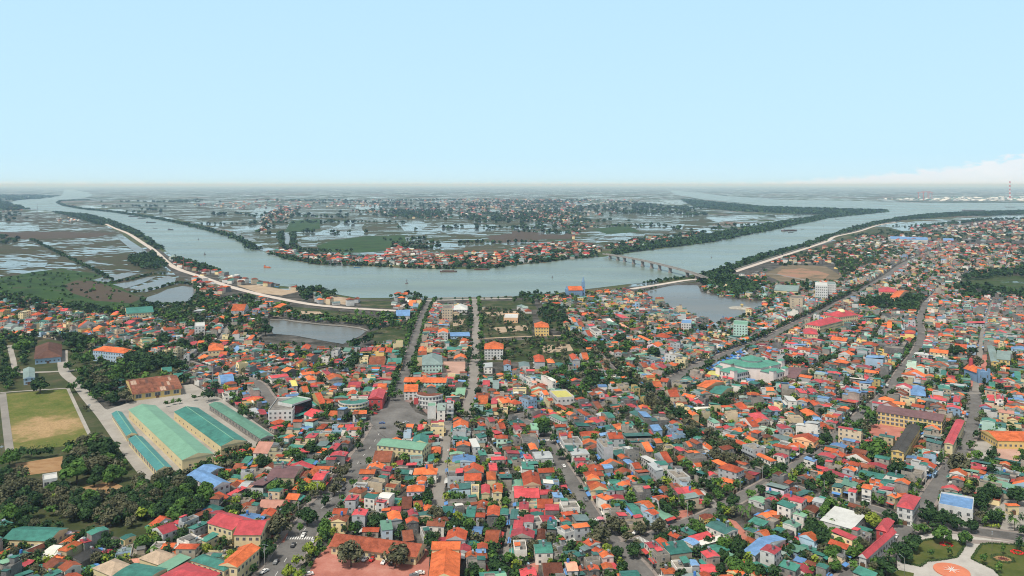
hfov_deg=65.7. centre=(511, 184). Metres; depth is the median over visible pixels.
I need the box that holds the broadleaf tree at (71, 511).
[62,504,77,520]
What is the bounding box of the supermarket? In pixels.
[368,388,385,409]
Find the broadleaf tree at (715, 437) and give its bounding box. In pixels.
[706,435,718,442]
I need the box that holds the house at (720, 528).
[705,520,738,540]
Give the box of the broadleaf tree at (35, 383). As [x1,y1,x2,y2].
[29,376,49,392]
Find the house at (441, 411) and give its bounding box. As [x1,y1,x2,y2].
[437,403,446,420]
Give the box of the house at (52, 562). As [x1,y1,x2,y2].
[42,557,70,571]
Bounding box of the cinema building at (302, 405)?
[278,396,311,418]
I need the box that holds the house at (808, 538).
[793,531,819,548]
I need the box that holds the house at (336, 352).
[331,348,341,358]
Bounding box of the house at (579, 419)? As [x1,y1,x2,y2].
[571,416,593,427]
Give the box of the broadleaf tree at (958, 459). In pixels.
[946,452,970,468]
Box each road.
[3,532,132,550]
[105,224,395,310]
[180,359,370,426]
[197,303,275,356]
[258,426,385,575]
[393,301,430,396]
[433,419,450,506]
[444,399,639,424]
[461,300,479,415]
[477,335,560,338]
[487,441,514,575]
[519,417,654,575]
[562,333,769,477]
[589,401,716,507]
[612,302,927,551]
[669,239,970,385]
[736,222,895,271]
[753,479,771,492]
[793,484,890,512]
[838,391,980,575]
[892,385,981,393]
[914,518,1023,540]
[924,273,962,301]
[972,297,994,391]
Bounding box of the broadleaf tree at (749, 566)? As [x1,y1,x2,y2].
[743,559,756,573]
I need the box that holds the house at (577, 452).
[570,446,589,462]
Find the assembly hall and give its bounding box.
[34,342,61,364]
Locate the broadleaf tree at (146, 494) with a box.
[141,491,151,499]
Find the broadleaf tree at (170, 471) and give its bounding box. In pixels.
[163,467,176,475]
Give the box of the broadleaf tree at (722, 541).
[716,534,732,548]
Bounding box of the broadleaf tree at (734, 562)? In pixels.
[726,556,744,571]
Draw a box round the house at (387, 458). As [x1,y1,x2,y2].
[372,449,394,465]
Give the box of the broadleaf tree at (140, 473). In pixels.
[132,470,145,480]
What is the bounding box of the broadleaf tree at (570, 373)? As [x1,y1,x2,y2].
[564,369,578,378]
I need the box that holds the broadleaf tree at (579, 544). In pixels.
[574,542,583,550]
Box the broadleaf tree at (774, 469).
[769,466,782,472]
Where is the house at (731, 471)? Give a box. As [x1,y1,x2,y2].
[718,464,745,484]
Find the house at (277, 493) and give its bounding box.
[261,488,283,498]
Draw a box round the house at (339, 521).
[330,511,348,533]
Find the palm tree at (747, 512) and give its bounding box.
[741,510,751,522]
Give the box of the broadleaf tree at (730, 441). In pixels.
[725,438,735,445]
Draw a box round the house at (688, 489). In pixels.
[680,486,692,492]
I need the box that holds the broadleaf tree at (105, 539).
[97,531,113,545]
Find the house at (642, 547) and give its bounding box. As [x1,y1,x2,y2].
[639,541,655,553]
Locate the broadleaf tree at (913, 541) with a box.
[902,533,922,551]
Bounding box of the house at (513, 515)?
[506,508,518,526]
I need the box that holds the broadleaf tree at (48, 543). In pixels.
[44,537,56,548]
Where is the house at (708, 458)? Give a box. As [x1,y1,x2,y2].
[702,450,715,465]
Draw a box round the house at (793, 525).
[783,519,801,535]
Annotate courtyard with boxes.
[270,533,287,542]
[308,545,429,575]
[443,361,464,373]
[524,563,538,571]
[676,510,692,519]
[727,518,746,538]
[868,424,904,439]
[971,354,986,385]
[997,448,1020,460]
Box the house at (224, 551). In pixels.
[202,549,227,556]
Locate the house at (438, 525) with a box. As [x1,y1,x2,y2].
[426,518,446,536]
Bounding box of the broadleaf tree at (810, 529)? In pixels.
[804,528,815,533]
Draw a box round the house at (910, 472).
[901,464,924,484]
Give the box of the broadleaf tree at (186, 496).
[177,492,190,503]
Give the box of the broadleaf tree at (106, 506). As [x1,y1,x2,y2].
[101,504,111,513]
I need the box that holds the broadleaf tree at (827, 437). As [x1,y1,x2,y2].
[819,432,832,444]
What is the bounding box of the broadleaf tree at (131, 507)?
[125,503,138,514]
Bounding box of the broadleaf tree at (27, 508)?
[18,500,39,515]
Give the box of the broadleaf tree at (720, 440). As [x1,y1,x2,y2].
[712,438,727,448]
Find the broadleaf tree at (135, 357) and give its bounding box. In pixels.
[128,351,148,362]
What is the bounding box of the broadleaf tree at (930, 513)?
[918,506,940,523]
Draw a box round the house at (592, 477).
[584,474,602,484]
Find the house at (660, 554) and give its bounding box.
[648,546,669,568]
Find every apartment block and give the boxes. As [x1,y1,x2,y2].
[195,322,204,335]
[442,305,452,321]
[733,320,747,337]
[790,295,804,307]
[815,282,827,299]
[827,282,835,294]
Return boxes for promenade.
[426,298,511,300]
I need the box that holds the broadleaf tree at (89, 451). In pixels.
[87,445,99,456]
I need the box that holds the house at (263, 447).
[253,441,280,458]
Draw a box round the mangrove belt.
[0,194,1023,293]
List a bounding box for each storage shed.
[111,410,136,440]
[128,435,170,473]
[208,402,272,441]
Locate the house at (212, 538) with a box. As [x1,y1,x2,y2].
[200,532,218,549]
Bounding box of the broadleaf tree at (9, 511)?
[0,503,20,521]
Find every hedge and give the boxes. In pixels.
[25,444,54,450]
[300,541,320,569]
[901,537,965,566]
[971,542,1023,575]
[989,553,1015,562]
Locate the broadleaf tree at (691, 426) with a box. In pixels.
[685,423,698,431]
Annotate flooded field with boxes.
[0,222,39,231]
[0,257,47,267]
[192,221,224,225]
[230,225,255,230]
[251,206,290,218]
[256,223,272,230]
[303,220,365,240]
[352,205,396,209]
[398,221,426,230]
[428,243,465,249]
[436,225,495,233]
[512,226,529,229]
[541,231,565,234]
[596,233,644,240]
[632,224,684,229]
[639,212,685,215]
[662,201,687,203]
[705,215,763,221]
[734,223,760,226]
[775,213,815,218]
[886,221,964,230]
[962,216,1023,219]
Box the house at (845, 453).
[825,445,847,454]
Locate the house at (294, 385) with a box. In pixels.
[289,380,297,390]
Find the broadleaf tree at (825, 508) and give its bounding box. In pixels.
[819,504,830,513]
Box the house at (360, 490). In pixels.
[348,486,367,498]
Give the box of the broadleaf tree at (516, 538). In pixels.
[510,536,520,546]
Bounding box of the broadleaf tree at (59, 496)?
[53,492,66,508]
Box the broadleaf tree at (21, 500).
[12,495,28,505]
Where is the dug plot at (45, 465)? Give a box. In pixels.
[15,456,62,474]
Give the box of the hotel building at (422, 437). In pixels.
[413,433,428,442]
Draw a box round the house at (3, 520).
[0,518,13,538]
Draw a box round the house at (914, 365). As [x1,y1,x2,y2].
[906,359,924,373]
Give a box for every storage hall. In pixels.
[774,285,799,293]
[783,367,807,381]
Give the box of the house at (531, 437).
[520,431,539,451]
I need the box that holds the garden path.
[959,539,1015,544]
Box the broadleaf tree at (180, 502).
[173,497,188,507]
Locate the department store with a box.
[338,400,368,411]
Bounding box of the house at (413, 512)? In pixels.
[407,507,419,517]
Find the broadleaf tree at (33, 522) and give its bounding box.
[28,518,40,526]
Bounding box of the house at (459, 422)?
[451,419,468,431]
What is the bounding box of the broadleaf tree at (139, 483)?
[134,480,145,489]
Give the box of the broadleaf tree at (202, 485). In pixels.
[196,481,213,492]
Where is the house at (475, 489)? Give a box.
[471,484,481,501]
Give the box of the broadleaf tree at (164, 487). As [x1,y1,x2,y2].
[161,481,173,493]
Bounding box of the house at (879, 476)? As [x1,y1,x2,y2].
[859,469,886,480]
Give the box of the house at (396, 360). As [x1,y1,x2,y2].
[387,357,402,369]
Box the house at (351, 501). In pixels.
[345,493,359,514]
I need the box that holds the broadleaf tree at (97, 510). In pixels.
[92,506,106,522]
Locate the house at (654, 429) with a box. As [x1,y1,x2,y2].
[648,424,661,437]
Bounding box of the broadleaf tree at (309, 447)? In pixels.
[303,440,321,452]
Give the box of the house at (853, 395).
[842,390,862,404]
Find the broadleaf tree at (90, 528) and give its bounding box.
[84,525,95,537]
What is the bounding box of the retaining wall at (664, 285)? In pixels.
[631,280,695,290]
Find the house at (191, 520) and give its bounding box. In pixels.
[178,514,198,527]
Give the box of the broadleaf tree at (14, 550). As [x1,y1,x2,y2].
[9,546,19,554]
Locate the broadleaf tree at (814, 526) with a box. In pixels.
[811,523,818,531]
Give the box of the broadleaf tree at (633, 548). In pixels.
[626,541,640,557]
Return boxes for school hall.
[190,554,228,575]
[218,543,260,575]
[429,547,460,575]
[431,541,460,552]
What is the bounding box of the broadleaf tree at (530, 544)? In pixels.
[526,538,538,551]
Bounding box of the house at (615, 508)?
[607,503,630,521]
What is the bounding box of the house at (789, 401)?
[782,395,797,408]
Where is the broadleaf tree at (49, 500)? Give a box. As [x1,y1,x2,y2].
[43,495,56,505]
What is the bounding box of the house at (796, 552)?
[782,540,806,558]
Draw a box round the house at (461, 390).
[455,387,466,397]
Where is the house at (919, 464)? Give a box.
[903,459,931,479]
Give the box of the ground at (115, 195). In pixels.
[0,186,1023,301]
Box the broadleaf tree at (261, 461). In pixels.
[255,455,270,466]
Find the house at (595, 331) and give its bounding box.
[589,325,601,337]
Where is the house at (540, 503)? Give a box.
[533,499,552,511]
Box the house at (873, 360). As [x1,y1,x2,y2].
[865,353,884,369]
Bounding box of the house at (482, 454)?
[477,449,486,462]
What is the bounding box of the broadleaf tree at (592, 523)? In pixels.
[588,518,599,528]
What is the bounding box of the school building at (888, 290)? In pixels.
[878,286,896,294]
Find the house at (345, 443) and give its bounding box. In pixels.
[325,440,349,452]
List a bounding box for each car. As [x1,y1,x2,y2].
[259,568,268,573]
[304,571,313,575]
[409,572,418,575]
[415,570,424,574]
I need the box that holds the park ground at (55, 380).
[0,337,196,537]
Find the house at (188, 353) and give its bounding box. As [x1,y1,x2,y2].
[184,349,197,360]
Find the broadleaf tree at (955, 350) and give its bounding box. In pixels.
[946,344,961,354]
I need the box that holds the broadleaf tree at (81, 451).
[77,446,88,455]
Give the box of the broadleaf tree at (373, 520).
[367,512,385,526]
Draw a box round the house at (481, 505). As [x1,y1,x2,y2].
[476,501,486,513]
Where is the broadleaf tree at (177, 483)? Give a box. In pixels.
[170,477,183,486]
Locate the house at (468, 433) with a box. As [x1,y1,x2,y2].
[455,426,470,441]
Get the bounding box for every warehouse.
[125,306,153,317]
[128,404,213,469]
[174,406,246,454]
[396,310,409,319]
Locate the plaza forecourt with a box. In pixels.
[405,400,436,416]
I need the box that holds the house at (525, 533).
[507,526,534,549]
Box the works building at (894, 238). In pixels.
[890,236,906,241]
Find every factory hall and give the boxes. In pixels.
[92,558,129,575]
[113,563,167,575]
[139,549,175,565]
[157,553,190,571]
[160,562,220,575]
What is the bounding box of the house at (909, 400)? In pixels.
[900,396,916,406]
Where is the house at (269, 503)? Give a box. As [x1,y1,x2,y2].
[260,494,289,512]
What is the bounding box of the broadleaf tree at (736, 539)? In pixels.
[730,536,746,550]
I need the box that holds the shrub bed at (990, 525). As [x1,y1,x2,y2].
[982,523,995,526]
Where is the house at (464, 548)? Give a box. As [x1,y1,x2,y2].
[460,543,470,558]
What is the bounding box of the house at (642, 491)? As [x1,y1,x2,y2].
[631,483,650,501]
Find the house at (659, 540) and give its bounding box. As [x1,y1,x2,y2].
[656,537,668,547]
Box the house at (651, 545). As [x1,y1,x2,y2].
[641,540,658,557]
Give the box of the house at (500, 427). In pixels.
[493,422,505,433]
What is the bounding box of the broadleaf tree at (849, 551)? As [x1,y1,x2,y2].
[843,546,855,560]
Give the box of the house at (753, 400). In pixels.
[743,393,764,406]
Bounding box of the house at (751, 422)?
[739,417,758,430]
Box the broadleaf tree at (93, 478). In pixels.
[86,472,102,486]
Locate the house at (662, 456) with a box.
[654,451,674,469]
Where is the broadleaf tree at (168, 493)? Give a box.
[164,487,180,498]
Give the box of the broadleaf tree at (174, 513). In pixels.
[165,505,184,519]
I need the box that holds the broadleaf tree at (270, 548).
[259,539,276,559]
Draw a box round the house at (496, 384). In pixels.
[493,380,498,390]
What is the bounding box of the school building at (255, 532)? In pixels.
[233,520,271,547]
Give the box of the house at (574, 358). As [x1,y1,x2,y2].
[569,353,580,366]
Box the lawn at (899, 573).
[890,570,913,575]
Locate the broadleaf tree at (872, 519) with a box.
[864,512,881,528]
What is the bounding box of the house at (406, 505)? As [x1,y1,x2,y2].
[401,496,412,512]
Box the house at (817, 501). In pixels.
[812,497,824,511]
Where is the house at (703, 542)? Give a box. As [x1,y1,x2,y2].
[699,535,720,546]
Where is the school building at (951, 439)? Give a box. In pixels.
[944,419,964,457]
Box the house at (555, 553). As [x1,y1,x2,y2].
[553,550,577,561]
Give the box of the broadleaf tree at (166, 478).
[160,475,172,484]
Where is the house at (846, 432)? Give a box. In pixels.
[835,426,862,443]
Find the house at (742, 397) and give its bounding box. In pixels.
[739,392,759,400]
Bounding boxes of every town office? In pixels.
[803,328,817,338]
[805,317,842,332]
[824,309,857,325]
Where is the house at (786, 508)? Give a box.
[777,499,795,519]
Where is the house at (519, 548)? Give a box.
[509,540,526,561]
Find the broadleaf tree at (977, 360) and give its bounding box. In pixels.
[967,355,984,365]
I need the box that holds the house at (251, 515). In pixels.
[239,510,265,519]
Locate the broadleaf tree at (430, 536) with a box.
[423,530,438,546]
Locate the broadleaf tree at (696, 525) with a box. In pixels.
[692,520,704,533]
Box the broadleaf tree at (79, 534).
[72,529,84,539]
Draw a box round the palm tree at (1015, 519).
[1007,518,1019,530]
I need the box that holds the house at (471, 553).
[465,549,476,561]
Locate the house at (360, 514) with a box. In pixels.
[351,506,368,531]
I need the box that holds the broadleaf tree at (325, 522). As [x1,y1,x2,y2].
[318,517,330,529]
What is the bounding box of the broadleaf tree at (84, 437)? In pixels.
[75,435,88,446]
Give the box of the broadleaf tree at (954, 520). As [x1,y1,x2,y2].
[946,513,966,529]
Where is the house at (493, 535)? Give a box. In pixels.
[484,529,503,549]
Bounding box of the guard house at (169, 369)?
[161,366,171,374]
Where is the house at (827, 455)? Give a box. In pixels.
[818,452,835,462]
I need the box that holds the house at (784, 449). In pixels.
[766,443,794,461]
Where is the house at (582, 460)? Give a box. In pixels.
[573,457,593,468]
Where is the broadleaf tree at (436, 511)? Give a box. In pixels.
[426,504,443,518]
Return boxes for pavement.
[189,360,372,427]
[251,423,372,575]
[388,311,420,399]
[431,424,451,505]
[444,401,604,425]
[459,311,479,415]
[526,418,658,575]
[561,333,764,475]
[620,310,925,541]
[666,310,818,377]
[793,483,896,514]
[833,391,981,575]
[930,524,1023,541]
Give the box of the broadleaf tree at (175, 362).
[167,356,184,368]
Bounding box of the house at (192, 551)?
[175,543,201,559]
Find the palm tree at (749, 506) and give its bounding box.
[745,503,756,515]
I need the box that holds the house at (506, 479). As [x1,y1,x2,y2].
[499,472,513,490]
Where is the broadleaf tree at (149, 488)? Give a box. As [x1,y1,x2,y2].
[141,483,156,492]
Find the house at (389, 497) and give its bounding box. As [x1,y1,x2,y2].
[374,492,394,509]
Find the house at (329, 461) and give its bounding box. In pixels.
[317,457,339,465]
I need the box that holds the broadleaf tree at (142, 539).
[133,534,150,548]
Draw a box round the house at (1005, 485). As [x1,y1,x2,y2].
[996,480,1016,489]
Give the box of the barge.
[440,269,456,271]
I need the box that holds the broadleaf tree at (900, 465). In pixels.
[886,457,906,473]
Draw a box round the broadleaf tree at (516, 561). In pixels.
[511,559,521,568]
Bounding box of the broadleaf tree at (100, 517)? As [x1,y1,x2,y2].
[98,512,110,526]
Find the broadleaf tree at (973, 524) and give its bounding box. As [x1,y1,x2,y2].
[966,518,978,532]
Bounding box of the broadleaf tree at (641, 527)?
[633,521,647,533]
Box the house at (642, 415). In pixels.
[638,411,651,422]
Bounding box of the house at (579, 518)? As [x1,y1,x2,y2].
[571,514,589,523]
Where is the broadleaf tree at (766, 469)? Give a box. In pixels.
[761,465,770,476]
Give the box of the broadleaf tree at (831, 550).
[823,544,841,557]
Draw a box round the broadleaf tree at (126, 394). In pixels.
[118,389,132,402]
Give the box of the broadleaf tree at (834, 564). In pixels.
[828,558,841,571]
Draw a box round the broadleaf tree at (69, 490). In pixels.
[65,486,78,494]
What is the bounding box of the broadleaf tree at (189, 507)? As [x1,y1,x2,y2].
[184,503,195,511]
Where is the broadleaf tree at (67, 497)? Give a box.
[58,494,70,505]
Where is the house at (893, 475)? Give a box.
[886,470,904,479]
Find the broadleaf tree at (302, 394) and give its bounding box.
[298,392,309,397]
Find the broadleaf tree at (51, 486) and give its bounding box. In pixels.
[44,482,56,490]
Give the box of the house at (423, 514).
[418,511,434,522]
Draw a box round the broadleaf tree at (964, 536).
[957,530,973,544]
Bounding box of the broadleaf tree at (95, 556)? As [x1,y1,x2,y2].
[90,551,102,562]
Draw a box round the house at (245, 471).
[230,466,255,480]
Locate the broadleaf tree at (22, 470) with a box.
[14,465,30,475]
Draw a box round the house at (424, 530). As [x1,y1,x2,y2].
[420,526,429,542]
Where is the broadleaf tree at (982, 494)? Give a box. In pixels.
[972,489,990,501]
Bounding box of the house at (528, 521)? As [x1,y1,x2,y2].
[523,514,533,528]
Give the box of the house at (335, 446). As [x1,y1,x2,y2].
[328,442,339,455]
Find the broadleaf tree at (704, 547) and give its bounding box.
[700,544,711,550]
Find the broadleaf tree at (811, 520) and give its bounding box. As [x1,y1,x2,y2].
[804,517,820,526]
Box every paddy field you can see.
[0,210,191,296]
[100,204,723,256]
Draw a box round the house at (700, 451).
[693,449,704,452]
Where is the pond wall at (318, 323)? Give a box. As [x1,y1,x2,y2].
[270,319,367,330]
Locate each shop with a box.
[404,377,447,389]
[404,384,418,399]
[428,402,435,418]
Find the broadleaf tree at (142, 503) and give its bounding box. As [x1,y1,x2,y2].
[137,499,152,517]
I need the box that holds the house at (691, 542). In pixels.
[682,537,699,556]
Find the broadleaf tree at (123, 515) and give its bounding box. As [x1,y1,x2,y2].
[121,507,132,519]
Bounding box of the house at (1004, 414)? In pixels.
[998,408,1013,422]
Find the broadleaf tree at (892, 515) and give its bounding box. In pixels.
[882,509,898,524]
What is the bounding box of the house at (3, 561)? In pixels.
[0,554,12,571]
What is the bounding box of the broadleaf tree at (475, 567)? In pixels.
[463,561,479,575]
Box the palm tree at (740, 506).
[734,505,745,517]
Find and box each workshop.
[187,469,230,494]
[197,464,223,475]
[744,534,785,562]
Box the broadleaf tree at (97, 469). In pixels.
[89,464,104,474]
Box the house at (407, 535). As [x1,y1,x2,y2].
[401,529,413,542]
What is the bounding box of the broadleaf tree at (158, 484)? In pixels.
[153,481,162,489]
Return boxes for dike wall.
[735,240,825,269]
[834,221,894,235]
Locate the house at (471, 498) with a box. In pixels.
[444,494,476,507]
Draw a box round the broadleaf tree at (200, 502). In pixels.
[192,494,206,510]
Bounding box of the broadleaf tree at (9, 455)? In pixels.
[0,448,21,464]
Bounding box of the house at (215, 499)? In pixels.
[202,494,223,508]
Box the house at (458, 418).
[453,416,474,427]
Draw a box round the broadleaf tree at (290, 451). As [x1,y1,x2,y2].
[283,446,295,456]
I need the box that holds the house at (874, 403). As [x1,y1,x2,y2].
[872,401,882,410]
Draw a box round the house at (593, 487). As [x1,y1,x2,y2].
[586,481,607,500]
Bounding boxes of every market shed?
[449,332,469,338]
[697,380,723,391]
[707,371,719,378]
[709,385,732,396]
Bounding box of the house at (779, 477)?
[770,471,793,487]
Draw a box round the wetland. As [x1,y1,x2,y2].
[700,215,969,284]
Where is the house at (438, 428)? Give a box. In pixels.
[431,420,445,435]
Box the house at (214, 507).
[201,504,223,511]
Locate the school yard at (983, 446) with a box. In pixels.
[968,441,992,459]
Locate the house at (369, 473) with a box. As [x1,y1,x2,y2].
[358,466,376,481]
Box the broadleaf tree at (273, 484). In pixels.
[266,480,283,489]
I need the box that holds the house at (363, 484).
[353,482,373,492]
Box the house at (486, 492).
[481,483,492,499]
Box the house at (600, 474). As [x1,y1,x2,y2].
[582,468,604,481]
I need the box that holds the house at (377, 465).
[366,461,385,477]
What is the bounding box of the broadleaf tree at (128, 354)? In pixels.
[122,349,137,359]
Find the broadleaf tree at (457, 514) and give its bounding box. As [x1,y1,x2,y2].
[453,510,462,522]
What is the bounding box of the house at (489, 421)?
[485,417,496,429]
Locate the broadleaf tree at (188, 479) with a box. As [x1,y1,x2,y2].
[184,476,196,484]
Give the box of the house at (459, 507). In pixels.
[455,503,465,520]
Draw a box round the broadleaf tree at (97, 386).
[91,382,104,391]
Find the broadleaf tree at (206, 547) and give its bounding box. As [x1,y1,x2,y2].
[201,543,212,552]
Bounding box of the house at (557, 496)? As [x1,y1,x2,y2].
[552,490,563,502]
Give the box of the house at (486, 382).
[483,380,489,386]
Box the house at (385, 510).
[368,508,390,514]
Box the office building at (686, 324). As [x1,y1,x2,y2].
[681,319,691,330]
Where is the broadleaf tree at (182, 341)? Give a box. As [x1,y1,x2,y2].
[174,337,190,346]
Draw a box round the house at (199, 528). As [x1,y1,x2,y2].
[188,521,207,535]
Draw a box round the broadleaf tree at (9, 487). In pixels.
[0,479,23,497]
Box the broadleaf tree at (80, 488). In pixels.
[76,487,86,493]
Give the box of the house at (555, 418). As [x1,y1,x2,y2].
[549,413,567,425]
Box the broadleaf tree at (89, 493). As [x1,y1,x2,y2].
[79,489,99,501]
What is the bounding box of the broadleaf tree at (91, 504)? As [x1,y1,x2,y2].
[77,499,99,519]
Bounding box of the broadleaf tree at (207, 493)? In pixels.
[193,486,214,502]
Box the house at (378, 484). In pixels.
[362,474,387,492]
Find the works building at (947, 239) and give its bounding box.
[943,238,953,241]
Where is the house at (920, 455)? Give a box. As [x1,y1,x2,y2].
[912,450,940,464]
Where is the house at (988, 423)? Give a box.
[979,418,1006,430]
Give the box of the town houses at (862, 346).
[0,196,1023,575]
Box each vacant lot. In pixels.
[293,307,385,323]
[369,321,406,343]
[449,315,469,346]
[480,300,537,309]
[481,310,531,338]
[481,338,582,361]
[538,310,562,328]
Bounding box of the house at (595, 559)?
[578,552,600,575]
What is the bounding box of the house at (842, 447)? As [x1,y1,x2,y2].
[829,442,847,452]
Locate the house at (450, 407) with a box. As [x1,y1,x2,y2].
[447,398,453,419]
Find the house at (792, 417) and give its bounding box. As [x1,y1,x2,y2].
[779,412,803,422]
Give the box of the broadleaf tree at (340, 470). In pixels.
[335,465,348,476]
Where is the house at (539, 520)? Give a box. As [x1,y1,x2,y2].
[534,515,559,528]
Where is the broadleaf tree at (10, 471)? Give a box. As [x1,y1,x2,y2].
[4,468,14,473]
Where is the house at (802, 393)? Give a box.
[795,387,807,397]
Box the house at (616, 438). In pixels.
[605,431,624,446]
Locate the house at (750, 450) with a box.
[741,443,764,461]
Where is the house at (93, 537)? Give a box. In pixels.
[79,526,108,550]
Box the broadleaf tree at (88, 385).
[80,379,95,392]
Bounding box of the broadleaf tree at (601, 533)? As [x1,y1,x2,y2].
[586,524,611,543]
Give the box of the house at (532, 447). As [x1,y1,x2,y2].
[528,443,538,455]
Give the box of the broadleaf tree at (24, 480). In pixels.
[15,477,29,488]
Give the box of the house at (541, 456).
[532,450,553,467]
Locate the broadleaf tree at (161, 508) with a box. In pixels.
[153,499,171,516]
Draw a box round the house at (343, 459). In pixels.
[324,450,350,464]
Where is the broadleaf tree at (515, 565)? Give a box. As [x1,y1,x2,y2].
[508,563,524,575]
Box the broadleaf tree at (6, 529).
[0,521,14,536]
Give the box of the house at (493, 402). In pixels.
[491,397,497,407]
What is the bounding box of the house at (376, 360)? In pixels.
[368,356,385,364]
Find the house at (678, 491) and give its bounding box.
[674,487,685,504]
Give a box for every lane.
[0,388,65,392]
[0,393,13,449]
[7,345,74,372]
[57,350,152,479]
[66,388,90,433]
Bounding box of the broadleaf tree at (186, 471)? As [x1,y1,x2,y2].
[182,467,191,477]
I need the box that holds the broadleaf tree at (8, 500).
[0,497,18,509]
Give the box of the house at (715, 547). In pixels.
[701,544,729,552]
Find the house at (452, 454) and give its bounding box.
[448,451,464,459]
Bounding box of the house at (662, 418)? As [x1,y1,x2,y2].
[652,412,669,427]
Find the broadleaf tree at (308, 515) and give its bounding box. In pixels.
[295,506,319,526]
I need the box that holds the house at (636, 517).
[618,514,644,532]
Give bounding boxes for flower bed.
[939,541,952,546]
[994,556,1010,561]
[1010,549,1023,554]
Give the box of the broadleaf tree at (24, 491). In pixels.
[13,485,33,497]
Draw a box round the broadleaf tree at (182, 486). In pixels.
[179,483,192,492]
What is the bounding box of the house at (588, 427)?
[574,422,596,430]
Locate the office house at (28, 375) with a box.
[23,367,34,384]
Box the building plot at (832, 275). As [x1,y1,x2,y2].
[765,264,840,281]
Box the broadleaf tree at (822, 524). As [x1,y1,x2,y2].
[818,521,827,527]
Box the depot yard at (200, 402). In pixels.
[106,384,277,476]
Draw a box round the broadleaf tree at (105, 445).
[90,436,120,453]
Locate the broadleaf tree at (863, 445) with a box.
[859,441,869,452]
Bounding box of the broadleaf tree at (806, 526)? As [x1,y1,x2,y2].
[802,522,811,529]
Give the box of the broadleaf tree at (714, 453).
[705,448,721,459]
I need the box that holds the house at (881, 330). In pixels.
[878,326,884,335]
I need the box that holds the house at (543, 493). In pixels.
[539,489,571,498]
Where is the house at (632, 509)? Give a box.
[623,503,642,518]
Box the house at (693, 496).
[679,492,704,509]
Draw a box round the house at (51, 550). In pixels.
[41,545,62,559]
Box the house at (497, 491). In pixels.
[492,482,502,507]
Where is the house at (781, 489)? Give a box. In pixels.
[765,482,788,494]
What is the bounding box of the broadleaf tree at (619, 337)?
[613,331,626,341]
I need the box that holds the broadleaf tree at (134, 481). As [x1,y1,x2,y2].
[131,478,146,488]
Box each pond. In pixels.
[94,272,136,281]
[113,276,156,287]
[119,238,145,252]
[132,276,175,291]
[146,286,195,303]
[270,320,365,343]
[284,233,334,253]
[643,285,761,322]
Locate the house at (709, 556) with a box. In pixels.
[698,546,719,566]
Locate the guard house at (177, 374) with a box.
[173,372,182,382]
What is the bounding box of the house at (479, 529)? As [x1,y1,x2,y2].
[472,526,482,539]
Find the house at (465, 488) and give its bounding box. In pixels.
[457,482,470,498]
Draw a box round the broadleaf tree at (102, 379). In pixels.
[92,375,111,386]
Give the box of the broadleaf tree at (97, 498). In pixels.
[87,495,101,510]
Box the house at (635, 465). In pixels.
[629,460,641,474]
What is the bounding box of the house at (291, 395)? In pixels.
[285,393,298,396]
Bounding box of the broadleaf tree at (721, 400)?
[713,395,727,404]
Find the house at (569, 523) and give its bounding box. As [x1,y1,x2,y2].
[561,521,571,528]
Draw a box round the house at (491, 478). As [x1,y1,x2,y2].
[486,471,496,489]
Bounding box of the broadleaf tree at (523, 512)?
[518,509,529,516]
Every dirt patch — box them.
[301,311,321,313]
[453,319,464,325]
[486,311,518,315]
[494,325,527,332]
[542,344,572,352]
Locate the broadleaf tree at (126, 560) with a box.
[123,557,133,563]
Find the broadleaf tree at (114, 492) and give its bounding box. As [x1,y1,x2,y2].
[106,489,120,500]
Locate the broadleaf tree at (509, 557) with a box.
[501,552,516,564]
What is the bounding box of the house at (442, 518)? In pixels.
[433,516,448,521]
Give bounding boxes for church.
[565,277,584,296]
[964,358,989,382]
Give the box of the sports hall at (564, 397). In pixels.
[549,389,573,406]
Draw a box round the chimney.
[1009,181,1010,198]
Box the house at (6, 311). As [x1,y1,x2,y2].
[0,308,16,316]
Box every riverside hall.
[453,304,467,314]
[504,313,517,322]
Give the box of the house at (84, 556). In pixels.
[73,546,102,566]
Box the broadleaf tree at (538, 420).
[532,415,549,424]
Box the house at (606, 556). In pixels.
[599,549,613,562]
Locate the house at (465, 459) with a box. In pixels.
[451,452,475,467]
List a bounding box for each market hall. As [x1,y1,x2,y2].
[715,355,787,383]
[820,506,865,529]
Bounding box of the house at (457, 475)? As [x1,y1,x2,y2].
[444,468,463,487]
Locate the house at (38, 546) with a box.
[23,543,45,553]
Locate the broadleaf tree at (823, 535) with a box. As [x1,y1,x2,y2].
[814,526,833,545]
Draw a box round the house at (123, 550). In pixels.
[115,546,131,556]
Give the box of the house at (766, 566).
[753,561,773,575]
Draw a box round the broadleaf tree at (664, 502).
[658,497,671,508]
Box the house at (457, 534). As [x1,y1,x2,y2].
[445,525,468,543]
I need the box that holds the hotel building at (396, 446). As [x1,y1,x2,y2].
[377,438,431,462]
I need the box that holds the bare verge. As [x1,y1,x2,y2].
[359,301,391,307]
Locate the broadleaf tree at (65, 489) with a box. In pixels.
[55,485,67,494]
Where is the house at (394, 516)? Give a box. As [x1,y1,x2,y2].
[387,510,403,531]
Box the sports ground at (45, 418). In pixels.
[6,389,86,448]
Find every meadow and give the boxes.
[0,269,145,308]
[65,280,139,302]
[285,219,319,231]
[317,235,405,252]
[487,234,540,242]
[512,231,574,239]
[593,225,639,233]
[775,222,1023,260]
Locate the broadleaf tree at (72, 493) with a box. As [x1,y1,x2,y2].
[68,488,81,497]
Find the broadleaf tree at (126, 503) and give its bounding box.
[119,499,136,511]
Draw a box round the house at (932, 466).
[921,460,937,477]
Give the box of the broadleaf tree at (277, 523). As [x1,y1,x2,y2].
[266,512,293,534]
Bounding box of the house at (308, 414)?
[303,408,328,418]
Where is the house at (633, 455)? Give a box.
[617,447,640,462]
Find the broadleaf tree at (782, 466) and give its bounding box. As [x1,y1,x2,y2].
[776,462,788,471]
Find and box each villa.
[422,353,442,373]
[484,341,503,359]
[534,321,548,335]

